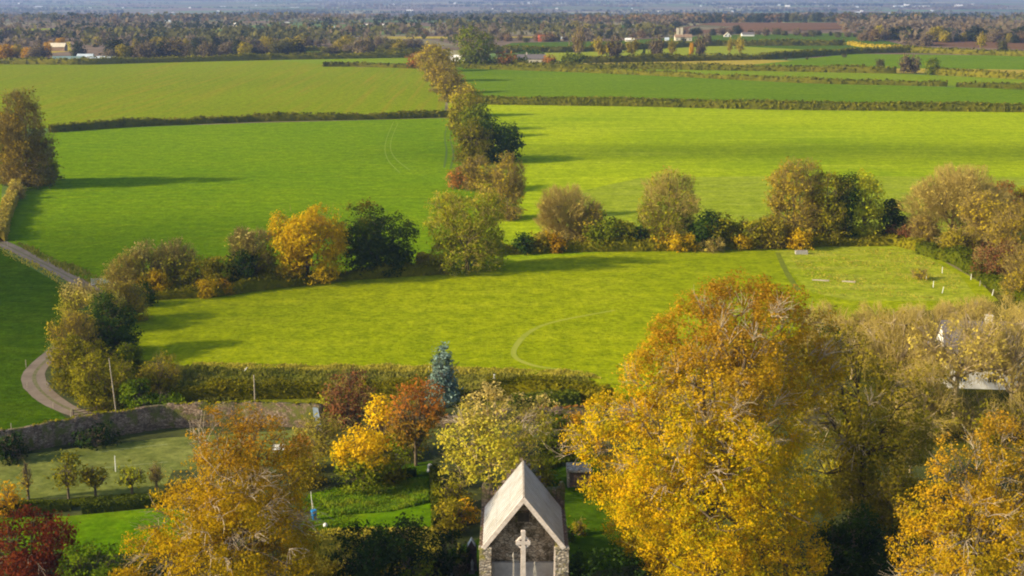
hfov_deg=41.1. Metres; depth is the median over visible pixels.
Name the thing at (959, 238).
hedgerow bush
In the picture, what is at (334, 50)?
tree
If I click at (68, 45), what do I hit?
sand yard
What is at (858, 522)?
bare ash tree
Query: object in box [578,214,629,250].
hedgerow bush
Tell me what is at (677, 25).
tree
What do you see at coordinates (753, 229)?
hedgerow bush
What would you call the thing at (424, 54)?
hedgerow bush
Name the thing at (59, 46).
barn
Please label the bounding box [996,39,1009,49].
tree
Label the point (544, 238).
hedgerow bush
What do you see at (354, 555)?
shrub
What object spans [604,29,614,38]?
tree
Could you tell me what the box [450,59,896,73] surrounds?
field hedge
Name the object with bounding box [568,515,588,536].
garden shrub
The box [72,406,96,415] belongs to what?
field gate
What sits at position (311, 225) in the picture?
hedgerow tree
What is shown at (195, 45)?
tree
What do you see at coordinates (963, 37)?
tree
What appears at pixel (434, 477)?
box hedge
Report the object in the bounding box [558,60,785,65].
stubble field
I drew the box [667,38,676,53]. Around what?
tree
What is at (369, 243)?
hedgerow tree
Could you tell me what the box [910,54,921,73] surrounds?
tree
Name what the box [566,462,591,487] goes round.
burial vault
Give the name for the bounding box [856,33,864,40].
tree
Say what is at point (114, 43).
tree
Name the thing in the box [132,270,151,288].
hedgerow bush
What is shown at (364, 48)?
tree
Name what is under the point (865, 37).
tree
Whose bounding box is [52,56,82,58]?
farm shed
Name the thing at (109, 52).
tree
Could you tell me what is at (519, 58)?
hedgerow bush
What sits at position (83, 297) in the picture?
hedgerow tree
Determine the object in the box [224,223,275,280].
hedgerow tree
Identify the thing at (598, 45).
tree
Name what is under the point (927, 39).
tree
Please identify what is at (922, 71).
stubble patch
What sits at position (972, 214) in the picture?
hedgerow tree
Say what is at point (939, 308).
bare ash tree
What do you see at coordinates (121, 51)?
tree
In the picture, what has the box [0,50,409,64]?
field hedge
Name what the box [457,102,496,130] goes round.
hedgerow bush
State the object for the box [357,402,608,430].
garden wall
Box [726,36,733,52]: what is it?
tree
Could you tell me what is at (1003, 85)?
field hedge
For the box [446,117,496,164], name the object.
hedgerow tree
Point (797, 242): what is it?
hedgerow bush
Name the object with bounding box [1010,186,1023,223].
hedgerow bush
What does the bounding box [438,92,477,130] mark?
hedgerow bush
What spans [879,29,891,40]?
tree
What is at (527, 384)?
bank hedge
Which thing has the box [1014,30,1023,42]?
tree
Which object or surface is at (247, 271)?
hedgerow bush
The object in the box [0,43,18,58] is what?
tree
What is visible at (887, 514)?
bare ash tree
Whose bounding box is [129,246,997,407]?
field
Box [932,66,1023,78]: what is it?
field hedge
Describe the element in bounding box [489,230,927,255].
scrub hedge
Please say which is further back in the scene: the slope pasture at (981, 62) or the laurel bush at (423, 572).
the slope pasture at (981, 62)
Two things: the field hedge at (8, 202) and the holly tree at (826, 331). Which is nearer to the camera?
the holly tree at (826, 331)
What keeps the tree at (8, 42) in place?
on the ground at (198, 8)
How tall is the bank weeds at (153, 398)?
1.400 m
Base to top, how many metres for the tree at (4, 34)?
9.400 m
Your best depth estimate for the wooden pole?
166.15 m
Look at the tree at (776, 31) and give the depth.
1429.91 m
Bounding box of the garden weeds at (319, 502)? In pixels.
[301,482,357,548]
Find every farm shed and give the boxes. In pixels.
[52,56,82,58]
[77,54,94,56]
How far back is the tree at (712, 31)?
1417.41 m
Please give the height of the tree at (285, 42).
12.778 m
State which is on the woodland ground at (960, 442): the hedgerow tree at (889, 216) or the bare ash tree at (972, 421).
the bare ash tree at (972, 421)
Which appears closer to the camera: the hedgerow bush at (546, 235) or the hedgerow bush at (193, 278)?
the hedgerow bush at (193, 278)
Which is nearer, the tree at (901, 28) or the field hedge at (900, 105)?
the field hedge at (900, 105)
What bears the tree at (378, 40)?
on the ground at (198, 8)
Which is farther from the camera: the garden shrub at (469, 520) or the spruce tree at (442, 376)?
the spruce tree at (442, 376)
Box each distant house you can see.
[674,28,691,40]
[741,32,753,35]
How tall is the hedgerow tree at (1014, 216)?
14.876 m
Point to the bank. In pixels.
(301, 400)
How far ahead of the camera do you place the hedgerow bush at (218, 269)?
234.91 m
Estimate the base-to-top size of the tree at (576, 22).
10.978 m
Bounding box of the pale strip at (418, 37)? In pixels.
[384,36,562,38]
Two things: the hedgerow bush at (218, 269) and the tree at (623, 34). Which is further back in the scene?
the tree at (623, 34)
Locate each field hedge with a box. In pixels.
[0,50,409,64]
[0,177,22,240]
[48,109,450,132]
[304,43,426,50]
[304,47,422,54]
[322,61,418,68]
[414,251,448,264]
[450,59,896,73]
[463,62,947,86]
[476,95,1023,111]
[488,38,845,52]
[562,45,1023,62]
[847,40,902,47]
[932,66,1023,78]
[956,80,1023,88]
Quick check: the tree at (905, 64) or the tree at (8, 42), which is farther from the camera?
the tree at (8, 42)
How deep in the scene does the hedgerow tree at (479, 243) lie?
250.35 m
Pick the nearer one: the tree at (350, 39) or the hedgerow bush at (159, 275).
the hedgerow bush at (159, 275)
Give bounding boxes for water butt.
[311,509,316,519]
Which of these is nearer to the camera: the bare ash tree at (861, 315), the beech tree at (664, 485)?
the beech tree at (664, 485)
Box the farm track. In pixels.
[0,238,102,415]
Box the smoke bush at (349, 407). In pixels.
[317,364,376,431]
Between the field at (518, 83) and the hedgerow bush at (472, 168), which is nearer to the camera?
the hedgerow bush at (472, 168)
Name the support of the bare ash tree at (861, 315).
on the woodland ground at (960, 442)
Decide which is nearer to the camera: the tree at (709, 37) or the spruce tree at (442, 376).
the spruce tree at (442, 376)
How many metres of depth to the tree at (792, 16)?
2143.34 m
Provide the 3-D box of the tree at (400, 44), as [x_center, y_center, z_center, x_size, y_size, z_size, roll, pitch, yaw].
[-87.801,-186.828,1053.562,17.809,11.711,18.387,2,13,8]
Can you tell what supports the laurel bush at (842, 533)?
on the garden ground at (472, 530)
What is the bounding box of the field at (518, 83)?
[449,67,1023,104]
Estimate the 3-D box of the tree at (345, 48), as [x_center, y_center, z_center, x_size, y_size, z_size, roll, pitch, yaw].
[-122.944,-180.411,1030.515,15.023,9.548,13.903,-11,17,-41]
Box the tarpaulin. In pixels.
[313,407,319,429]
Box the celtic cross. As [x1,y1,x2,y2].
[516,530,529,575]
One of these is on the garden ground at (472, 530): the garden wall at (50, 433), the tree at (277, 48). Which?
the garden wall at (50, 433)
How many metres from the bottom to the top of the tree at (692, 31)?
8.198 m
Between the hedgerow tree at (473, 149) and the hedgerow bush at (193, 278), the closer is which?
the hedgerow bush at (193, 278)
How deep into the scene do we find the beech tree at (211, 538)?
113.46 m
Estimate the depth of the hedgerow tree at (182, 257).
236.28 m
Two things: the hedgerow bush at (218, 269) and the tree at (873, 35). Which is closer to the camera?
the hedgerow bush at (218, 269)
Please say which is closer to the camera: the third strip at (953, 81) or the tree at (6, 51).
the third strip at (953, 81)
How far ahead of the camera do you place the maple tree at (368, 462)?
141.42 m
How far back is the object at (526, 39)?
1246.50 m
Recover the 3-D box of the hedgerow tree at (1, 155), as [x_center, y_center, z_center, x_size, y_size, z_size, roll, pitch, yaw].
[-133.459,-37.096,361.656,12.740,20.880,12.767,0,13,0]
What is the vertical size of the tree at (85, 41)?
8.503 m
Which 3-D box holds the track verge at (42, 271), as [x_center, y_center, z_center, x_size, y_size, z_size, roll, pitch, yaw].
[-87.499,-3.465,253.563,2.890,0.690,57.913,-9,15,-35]
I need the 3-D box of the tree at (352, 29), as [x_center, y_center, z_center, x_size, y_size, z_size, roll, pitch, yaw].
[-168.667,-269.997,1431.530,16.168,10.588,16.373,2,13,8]
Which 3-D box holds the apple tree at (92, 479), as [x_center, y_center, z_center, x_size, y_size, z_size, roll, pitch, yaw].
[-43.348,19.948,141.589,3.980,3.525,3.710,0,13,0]
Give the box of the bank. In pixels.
[115,359,609,411]
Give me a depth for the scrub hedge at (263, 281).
239.69 m
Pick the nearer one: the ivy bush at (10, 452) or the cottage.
the ivy bush at (10, 452)
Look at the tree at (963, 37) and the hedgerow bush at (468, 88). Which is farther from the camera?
the tree at (963, 37)
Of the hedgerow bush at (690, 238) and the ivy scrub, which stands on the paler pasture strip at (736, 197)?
the hedgerow bush at (690, 238)
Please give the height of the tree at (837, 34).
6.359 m
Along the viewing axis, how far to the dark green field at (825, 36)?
1266.06 m
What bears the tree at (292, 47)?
on the back strip
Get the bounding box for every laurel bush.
[55,538,131,575]
[110,552,158,575]
[401,558,446,575]
[803,522,862,575]
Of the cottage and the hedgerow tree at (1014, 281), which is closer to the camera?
the hedgerow tree at (1014, 281)
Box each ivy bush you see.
[0,430,31,465]
[68,420,123,450]
[528,452,560,485]
[537,409,577,460]
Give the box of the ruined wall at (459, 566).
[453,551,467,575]
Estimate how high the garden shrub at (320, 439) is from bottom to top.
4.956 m
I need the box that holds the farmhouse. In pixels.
[935,313,1023,390]
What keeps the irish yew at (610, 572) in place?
on the garden ground at (472, 530)
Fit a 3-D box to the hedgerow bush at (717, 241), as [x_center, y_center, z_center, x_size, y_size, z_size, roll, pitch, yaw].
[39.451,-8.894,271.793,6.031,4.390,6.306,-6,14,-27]
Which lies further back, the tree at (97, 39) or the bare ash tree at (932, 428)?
the tree at (97, 39)
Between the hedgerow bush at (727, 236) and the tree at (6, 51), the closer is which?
the hedgerow bush at (727, 236)
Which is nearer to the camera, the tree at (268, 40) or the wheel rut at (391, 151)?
the wheel rut at (391, 151)
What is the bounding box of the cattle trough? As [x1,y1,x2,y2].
[795,250,807,253]
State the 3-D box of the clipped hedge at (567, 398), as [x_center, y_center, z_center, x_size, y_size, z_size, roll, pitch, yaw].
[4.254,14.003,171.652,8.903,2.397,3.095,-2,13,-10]
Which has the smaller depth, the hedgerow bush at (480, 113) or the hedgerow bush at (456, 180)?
the hedgerow bush at (456, 180)
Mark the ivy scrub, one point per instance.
(563, 460)
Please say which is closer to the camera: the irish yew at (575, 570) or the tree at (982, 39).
the irish yew at (575, 570)
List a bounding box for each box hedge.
[0,499,71,515]
[81,493,159,514]
[95,491,166,502]
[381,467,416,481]
[429,461,441,525]
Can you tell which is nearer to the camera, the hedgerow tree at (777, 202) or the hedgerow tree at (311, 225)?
the hedgerow tree at (311, 225)
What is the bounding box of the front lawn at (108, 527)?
[0,508,190,559]
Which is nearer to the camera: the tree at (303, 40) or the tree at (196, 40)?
the tree at (196, 40)
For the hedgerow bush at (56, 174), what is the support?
on the vivid pasture at (206, 189)
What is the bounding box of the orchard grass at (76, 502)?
[18,492,157,506]
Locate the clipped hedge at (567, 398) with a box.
[510,388,581,409]
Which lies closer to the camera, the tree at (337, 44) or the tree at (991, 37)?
the tree at (337, 44)
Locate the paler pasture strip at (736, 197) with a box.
[566,176,1023,249]
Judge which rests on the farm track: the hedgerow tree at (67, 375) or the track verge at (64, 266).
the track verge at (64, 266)
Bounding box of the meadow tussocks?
[791,248,959,299]
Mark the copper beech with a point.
(42, 559)
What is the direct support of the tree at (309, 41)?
on the ground at (198, 8)
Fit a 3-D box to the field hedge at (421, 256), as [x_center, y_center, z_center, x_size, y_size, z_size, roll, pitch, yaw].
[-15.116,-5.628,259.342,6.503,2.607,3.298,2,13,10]
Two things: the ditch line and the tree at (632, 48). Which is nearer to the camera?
the ditch line
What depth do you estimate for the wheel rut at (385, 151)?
427.77 m
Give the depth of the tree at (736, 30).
1462.16 m
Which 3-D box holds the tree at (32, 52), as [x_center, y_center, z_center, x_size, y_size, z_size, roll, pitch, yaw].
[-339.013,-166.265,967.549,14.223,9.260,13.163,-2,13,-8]
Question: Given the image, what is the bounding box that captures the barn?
[48,43,67,50]
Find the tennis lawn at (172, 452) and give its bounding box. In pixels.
[0,428,332,499]
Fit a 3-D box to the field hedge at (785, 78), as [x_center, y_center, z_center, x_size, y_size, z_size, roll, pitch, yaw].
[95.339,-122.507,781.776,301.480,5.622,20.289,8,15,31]
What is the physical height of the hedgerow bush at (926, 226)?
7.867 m
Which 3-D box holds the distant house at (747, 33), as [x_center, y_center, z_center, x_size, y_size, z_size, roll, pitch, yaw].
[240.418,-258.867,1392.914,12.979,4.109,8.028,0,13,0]
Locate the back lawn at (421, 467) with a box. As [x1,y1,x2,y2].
[359,461,432,481]
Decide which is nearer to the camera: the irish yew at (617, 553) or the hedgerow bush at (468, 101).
the irish yew at (617, 553)
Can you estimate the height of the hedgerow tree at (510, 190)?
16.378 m
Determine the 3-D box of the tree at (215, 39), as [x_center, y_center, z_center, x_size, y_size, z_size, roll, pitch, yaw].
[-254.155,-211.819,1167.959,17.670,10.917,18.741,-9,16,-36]
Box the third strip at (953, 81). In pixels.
[629,69,1023,89]
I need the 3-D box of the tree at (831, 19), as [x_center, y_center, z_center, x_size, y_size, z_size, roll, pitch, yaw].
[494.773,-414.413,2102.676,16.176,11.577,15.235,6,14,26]
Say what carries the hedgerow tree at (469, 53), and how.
on the field at (518, 83)
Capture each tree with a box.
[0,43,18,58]
[0,86,61,189]
[0,112,23,185]
[1,30,7,38]
[2,38,14,45]
[12,44,23,57]
[16,459,37,499]
[20,47,33,58]
[20,130,61,187]
[23,48,42,58]
[28,42,52,57]
[43,42,52,55]
[44,309,104,368]
[44,448,87,498]
[45,332,107,397]
[52,275,127,331]
[55,37,67,42]
[67,347,138,413]
[68,40,87,55]
[77,288,144,361]
[78,463,114,496]
[81,36,89,43]
[92,37,101,44]
[98,38,132,56]
[100,246,147,287]
[103,48,117,55]
[108,402,341,575]
[109,279,152,322]
[112,44,132,57]
[114,342,145,378]
[114,459,147,493]
[125,45,135,56]
[126,238,171,286]
[131,39,139,47]
[133,36,149,46]
[133,42,154,57]
[135,348,183,393]
[137,39,161,56]
[146,461,166,487]
[150,36,159,43]
[151,234,202,288]
[156,40,177,57]
[157,36,167,44]
[157,36,185,57]
[171,43,182,56]
[180,42,193,56]
[187,37,204,46]
[188,48,199,56]
[192,42,206,56]
[195,40,219,56]
[205,34,224,44]
[217,42,232,55]
[224,39,234,52]
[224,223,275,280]
[229,38,245,54]
[235,41,252,53]
[251,46,261,54]
[252,39,260,46]
[256,43,269,54]
[261,36,271,45]
[263,37,277,52]
[266,200,350,284]
[267,42,288,54]
[271,39,291,54]
[286,38,299,53]
[286,38,309,54]
[292,34,306,45]
[304,35,313,45]
[313,40,320,45]
[319,47,331,53]
[319,518,399,575]
[325,423,395,495]
[326,44,339,53]
[331,39,352,49]
[335,196,420,276]
[339,43,355,53]
[340,34,356,43]
[348,26,355,34]
[352,35,376,52]
[359,520,401,571]
[361,393,400,452]
[373,35,384,45]
[378,43,390,49]
[378,511,440,575]
[383,38,399,47]
[383,374,447,465]
[389,39,407,48]
[404,36,419,48]
[419,177,514,275]
[422,28,429,35]
[422,341,471,406]
[423,527,475,575]
[432,379,562,494]
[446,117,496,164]
[450,25,498,67]
[462,116,525,162]
[490,150,527,221]
[496,32,504,40]
[502,33,512,40]
[517,33,523,40]
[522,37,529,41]
[533,31,541,40]
[533,182,593,242]
[537,32,553,41]
[547,31,558,41]
[549,266,862,575]
[562,199,607,242]
[569,20,579,26]
[569,25,587,55]
[589,34,613,56]
[595,29,604,37]
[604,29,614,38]
[605,32,623,56]
[618,31,629,37]
[622,37,640,54]
[623,20,631,27]
[634,165,703,246]
[635,29,648,37]
[648,33,665,54]
[660,29,668,35]
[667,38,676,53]
[668,20,682,28]
[678,26,688,33]
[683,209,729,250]
[687,28,696,34]
[689,41,693,54]
[694,32,706,54]
[695,27,702,33]
[700,13,708,22]
[703,32,712,44]
[708,15,714,22]
[708,28,718,34]
[714,14,722,21]
[718,26,727,34]
[724,29,733,34]
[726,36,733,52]
[731,24,744,33]
[732,18,739,22]
[733,35,746,52]
[752,13,761,22]
[761,14,769,22]
[762,27,769,35]
[762,156,831,242]
[771,28,782,34]
[780,30,787,34]
[783,13,791,21]
[786,320,939,517]
[789,13,798,21]
[790,27,802,34]
[795,297,860,351]
[796,14,802,21]
[800,171,857,246]
[805,321,848,408]
[806,29,817,36]
[812,12,824,21]
[813,412,899,510]
[815,500,886,575]
[818,313,889,378]
[829,15,836,22]
[829,169,862,238]
[833,31,842,37]
[844,31,851,36]
[846,168,888,237]
[846,297,924,353]
[849,304,951,407]
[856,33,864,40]
[861,29,869,40]
[863,463,935,547]
[863,524,936,575]
[865,26,880,40]
[872,197,906,235]
[874,25,883,39]
[874,58,885,66]
[878,409,1023,575]
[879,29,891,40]
[884,406,942,476]
[886,26,899,39]
[887,354,967,441]
[896,162,1020,244]
[897,25,906,39]
[897,52,912,72]
[901,298,962,343]
[906,300,1020,417]
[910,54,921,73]
[917,32,936,45]
[920,56,940,74]
[928,26,943,41]
[936,30,951,41]
[936,294,998,320]
[944,32,953,41]
[944,384,1015,444]
[953,33,961,41]
[955,187,1015,256]
[958,301,1023,409]
[960,32,968,41]
[961,293,1023,321]
[967,25,988,41]
[967,237,1023,277]
[975,31,987,46]
[982,198,1023,270]
[986,28,1004,41]
[987,178,1023,214]
[991,241,1023,302]
[995,386,1023,444]
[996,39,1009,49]
[1005,33,1011,42]
[1009,34,1022,42]
[1010,310,1023,364]
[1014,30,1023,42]
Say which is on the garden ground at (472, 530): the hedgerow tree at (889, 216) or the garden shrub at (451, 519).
the garden shrub at (451, 519)
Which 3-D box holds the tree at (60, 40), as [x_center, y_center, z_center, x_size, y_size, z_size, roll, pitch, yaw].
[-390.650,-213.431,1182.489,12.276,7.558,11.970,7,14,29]
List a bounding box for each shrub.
[0,479,28,517]
[282,442,330,493]
[285,431,318,473]
[292,411,354,459]
[316,543,446,575]
[377,448,412,487]
[385,424,432,461]
[429,477,476,505]
[431,495,473,538]
[458,496,480,523]
[567,524,578,544]
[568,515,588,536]
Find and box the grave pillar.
[533,561,536,575]
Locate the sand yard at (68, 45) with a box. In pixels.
[45,42,70,52]
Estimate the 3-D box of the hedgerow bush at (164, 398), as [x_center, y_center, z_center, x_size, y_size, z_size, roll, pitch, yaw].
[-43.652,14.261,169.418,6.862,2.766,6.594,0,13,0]
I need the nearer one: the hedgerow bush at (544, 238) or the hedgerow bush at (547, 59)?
the hedgerow bush at (544, 238)
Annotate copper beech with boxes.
[0,502,82,575]
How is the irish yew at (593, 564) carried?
on the garden ground at (472, 530)
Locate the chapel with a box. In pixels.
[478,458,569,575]
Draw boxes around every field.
[0,60,444,128]
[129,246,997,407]
[449,67,1023,104]
[495,46,802,60]
[501,33,985,53]
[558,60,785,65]
[675,23,842,33]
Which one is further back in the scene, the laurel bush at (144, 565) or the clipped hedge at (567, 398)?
the clipped hedge at (567, 398)
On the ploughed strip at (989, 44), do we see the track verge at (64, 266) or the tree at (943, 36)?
the tree at (943, 36)
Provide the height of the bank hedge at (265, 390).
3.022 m
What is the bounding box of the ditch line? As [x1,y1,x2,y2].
[776,253,801,290]
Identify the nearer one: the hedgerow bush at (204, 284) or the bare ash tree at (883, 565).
the bare ash tree at (883, 565)
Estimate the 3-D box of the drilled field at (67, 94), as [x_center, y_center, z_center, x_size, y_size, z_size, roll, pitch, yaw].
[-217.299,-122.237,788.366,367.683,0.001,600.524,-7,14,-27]
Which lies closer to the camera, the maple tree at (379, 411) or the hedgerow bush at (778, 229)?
the maple tree at (379, 411)
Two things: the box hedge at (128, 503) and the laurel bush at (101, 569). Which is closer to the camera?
the laurel bush at (101, 569)
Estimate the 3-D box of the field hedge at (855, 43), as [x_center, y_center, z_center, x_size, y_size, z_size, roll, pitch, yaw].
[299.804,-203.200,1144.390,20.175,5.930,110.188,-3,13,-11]
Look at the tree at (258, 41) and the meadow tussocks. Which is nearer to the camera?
the meadow tussocks
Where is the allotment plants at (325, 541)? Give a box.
[281,526,441,567]
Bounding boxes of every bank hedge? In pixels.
[166,375,447,401]
[484,373,614,404]
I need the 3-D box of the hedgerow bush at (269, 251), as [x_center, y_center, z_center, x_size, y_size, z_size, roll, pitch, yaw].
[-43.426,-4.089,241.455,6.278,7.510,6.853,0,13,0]
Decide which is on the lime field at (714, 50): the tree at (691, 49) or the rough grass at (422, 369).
the tree at (691, 49)
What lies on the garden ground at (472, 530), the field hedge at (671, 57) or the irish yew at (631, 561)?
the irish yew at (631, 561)
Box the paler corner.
[775,246,977,300]
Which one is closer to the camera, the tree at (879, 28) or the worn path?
the worn path
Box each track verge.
[0,246,83,291]
[10,239,110,286]
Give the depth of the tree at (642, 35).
1349.98 m
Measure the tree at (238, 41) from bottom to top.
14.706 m
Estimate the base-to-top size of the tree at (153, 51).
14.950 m
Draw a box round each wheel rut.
[384,121,399,172]
[390,123,408,169]
[443,126,447,167]
[450,130,453,168]
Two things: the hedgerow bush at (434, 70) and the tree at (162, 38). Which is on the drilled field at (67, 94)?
the hedgerow bush at (434, 70)
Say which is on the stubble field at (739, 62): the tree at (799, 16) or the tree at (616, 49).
the tree at (616, 49)
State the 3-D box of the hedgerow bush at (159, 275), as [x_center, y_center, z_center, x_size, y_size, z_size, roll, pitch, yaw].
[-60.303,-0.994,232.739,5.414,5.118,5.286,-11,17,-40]
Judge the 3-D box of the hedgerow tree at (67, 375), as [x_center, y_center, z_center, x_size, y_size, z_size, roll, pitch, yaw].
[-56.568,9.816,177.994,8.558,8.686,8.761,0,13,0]
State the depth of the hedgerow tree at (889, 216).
281.78 m
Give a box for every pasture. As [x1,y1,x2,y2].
[0,146,3,203]
[0,249,79,428]
[4,118,474,290]
[276,58,410,63]
[448,103,1023,264]
[753,54,1023,69]
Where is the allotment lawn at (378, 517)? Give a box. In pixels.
[302,474,443,561]
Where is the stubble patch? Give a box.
[896,68,1023,73]
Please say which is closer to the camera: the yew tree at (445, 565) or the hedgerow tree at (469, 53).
the yew tree at (445, 565)
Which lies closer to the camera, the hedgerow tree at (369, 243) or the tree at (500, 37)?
the hedgerow tree at (369, 243)
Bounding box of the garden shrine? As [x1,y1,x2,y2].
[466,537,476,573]
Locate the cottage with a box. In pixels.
[517,52,545,62]
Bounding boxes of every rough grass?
[192,361,600,378]
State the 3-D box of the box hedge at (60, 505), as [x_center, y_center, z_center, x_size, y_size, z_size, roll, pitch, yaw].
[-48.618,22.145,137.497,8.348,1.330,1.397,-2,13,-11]
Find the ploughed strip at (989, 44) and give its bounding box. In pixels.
[925,41,1023,48]
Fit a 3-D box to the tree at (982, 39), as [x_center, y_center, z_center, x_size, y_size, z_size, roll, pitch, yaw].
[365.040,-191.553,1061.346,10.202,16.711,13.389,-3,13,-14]
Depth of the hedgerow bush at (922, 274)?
245.92 m
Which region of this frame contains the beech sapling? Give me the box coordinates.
[555,408,586,434]
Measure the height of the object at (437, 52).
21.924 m
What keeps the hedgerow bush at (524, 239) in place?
on the bright pasture at (586, 147)
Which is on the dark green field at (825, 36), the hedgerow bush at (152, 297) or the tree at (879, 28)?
the tree at (879, 28)
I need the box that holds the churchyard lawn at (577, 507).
[448,419,644,575]
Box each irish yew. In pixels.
[569,547,586,574]
[569,559,584,575]
[578,547,603,575]
[595,544,617,575]
[606,544,631,575]
[620,544,641,575]
[634,557,652,575]
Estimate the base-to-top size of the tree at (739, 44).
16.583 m
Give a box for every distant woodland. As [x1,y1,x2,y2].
[0,0,1023,46]
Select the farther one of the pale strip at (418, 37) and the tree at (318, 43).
the pale strip at (418, 37)
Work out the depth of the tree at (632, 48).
945.11 m
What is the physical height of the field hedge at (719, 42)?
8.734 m
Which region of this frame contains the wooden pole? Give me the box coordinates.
[108,358,115,410]
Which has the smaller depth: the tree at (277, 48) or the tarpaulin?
the tarpaulin
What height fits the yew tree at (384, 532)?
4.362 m
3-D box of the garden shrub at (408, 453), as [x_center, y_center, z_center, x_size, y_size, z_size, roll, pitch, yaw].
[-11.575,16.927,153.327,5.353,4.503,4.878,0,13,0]
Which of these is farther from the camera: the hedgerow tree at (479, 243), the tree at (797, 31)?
the tree at (797, 31)
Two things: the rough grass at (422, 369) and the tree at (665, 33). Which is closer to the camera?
the rough grass at (422, 369)
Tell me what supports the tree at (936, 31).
on the ploughed strip at (989, 44)
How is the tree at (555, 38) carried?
on the ground at (198, 8)
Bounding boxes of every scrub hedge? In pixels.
[107,259,449,303]
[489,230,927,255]
[913,242,1023,309]
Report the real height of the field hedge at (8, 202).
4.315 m
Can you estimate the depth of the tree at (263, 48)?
1007.81 m
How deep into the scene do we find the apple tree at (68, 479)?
140.10 m
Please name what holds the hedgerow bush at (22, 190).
on the vivid pasture at (206, 189)
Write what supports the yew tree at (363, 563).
on the garden ground at (472, 530)
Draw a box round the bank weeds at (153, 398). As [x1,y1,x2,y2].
[109,370,184,410]
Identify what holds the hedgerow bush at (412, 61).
on the drilled field at (67, 94)
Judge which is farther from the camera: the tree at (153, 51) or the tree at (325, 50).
the tree at (325, 50)
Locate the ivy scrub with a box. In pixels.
[540,413,576,469]
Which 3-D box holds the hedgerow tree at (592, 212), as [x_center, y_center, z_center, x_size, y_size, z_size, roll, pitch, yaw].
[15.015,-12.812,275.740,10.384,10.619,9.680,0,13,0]
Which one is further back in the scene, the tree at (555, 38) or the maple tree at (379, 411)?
the tree at (555, 38)
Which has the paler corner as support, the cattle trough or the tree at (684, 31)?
the cattle trough
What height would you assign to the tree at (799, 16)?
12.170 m
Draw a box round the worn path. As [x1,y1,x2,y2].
[511,310,614,370]
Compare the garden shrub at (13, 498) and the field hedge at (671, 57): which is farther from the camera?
the field hedge at (671, 57)
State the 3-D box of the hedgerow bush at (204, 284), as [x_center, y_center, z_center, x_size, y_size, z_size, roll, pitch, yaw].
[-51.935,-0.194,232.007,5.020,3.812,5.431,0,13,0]
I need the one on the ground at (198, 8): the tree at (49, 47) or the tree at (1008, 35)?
the tree at (49, 47)
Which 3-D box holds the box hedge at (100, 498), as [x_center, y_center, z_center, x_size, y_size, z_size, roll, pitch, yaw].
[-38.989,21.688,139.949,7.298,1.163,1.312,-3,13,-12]
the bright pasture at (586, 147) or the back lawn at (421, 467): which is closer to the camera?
the back lawn at (421, 467)
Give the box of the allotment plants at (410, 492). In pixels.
[320,477,430,515]
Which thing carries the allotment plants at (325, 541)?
on the allotment lawn at (378, 517)
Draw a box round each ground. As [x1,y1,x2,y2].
[0,0,1023,356]
[0,357,1023,575]
[759,287,1023,447]
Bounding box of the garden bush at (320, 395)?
[316,388,345,418]
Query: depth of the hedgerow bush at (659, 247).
271.82 m
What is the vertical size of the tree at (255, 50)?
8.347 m
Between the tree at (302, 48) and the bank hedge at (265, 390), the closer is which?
the bank hedge at (265, 390)
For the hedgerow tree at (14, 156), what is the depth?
353.33 m
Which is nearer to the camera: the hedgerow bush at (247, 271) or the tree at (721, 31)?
the hedgerow bush at (247, 271)
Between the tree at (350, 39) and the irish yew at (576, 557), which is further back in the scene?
the tree at (350, 39)
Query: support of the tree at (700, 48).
on the lime field at (714, 50)
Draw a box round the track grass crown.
[0,242,87,415]
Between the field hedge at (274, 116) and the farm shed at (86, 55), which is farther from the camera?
the farm shed at (86, 55)
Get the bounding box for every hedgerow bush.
[5,182,28,199]
[47,157,64,179]
[115,376,152,409]
[130,390,186,407]
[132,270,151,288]
[132,279,157,307]
[145,268,173,292]
[175,254,216,286]
[192,276,221,298]
[198,255,243,283]
[216,278,236,295]
[222,248,259,288]
[254,246,278,275]
[404,50,428,67]
[410,41,443,70]
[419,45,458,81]
[426,59,460,93]
[434,67,466,102]
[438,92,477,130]
[444,164,470,189]
[447,80,485,111]
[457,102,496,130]
[459,153,505,192]
[494,50,517,64]
[504,231,534,255]
[515,48,544,56]
[515,55,530,61]
[527,231,551,252]
[537,54,558,62]
[537,230,553,245]
[548,232,568,253]
[558,51,588,63]
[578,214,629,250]
[609,217,645,239]
[628,222,651,240]
[650,236,668,249]
[660,226,700,252]
[696,235,724,253]
[704,209,743,249]
[725,216,771,249]
[730,233,753,249]
[756,211,790,249]
[785,228,813,249]
[880,217,917,237]
[908,266,932,280]
[910,213,943,243]
[937,225,981,251]
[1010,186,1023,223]
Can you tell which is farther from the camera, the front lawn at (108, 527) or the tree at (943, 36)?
the tree at (943, 36)
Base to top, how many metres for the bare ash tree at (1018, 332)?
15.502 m
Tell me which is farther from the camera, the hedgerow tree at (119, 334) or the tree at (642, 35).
the tree at (642, 35)
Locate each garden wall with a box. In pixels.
[0,399,322,451]
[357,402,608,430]

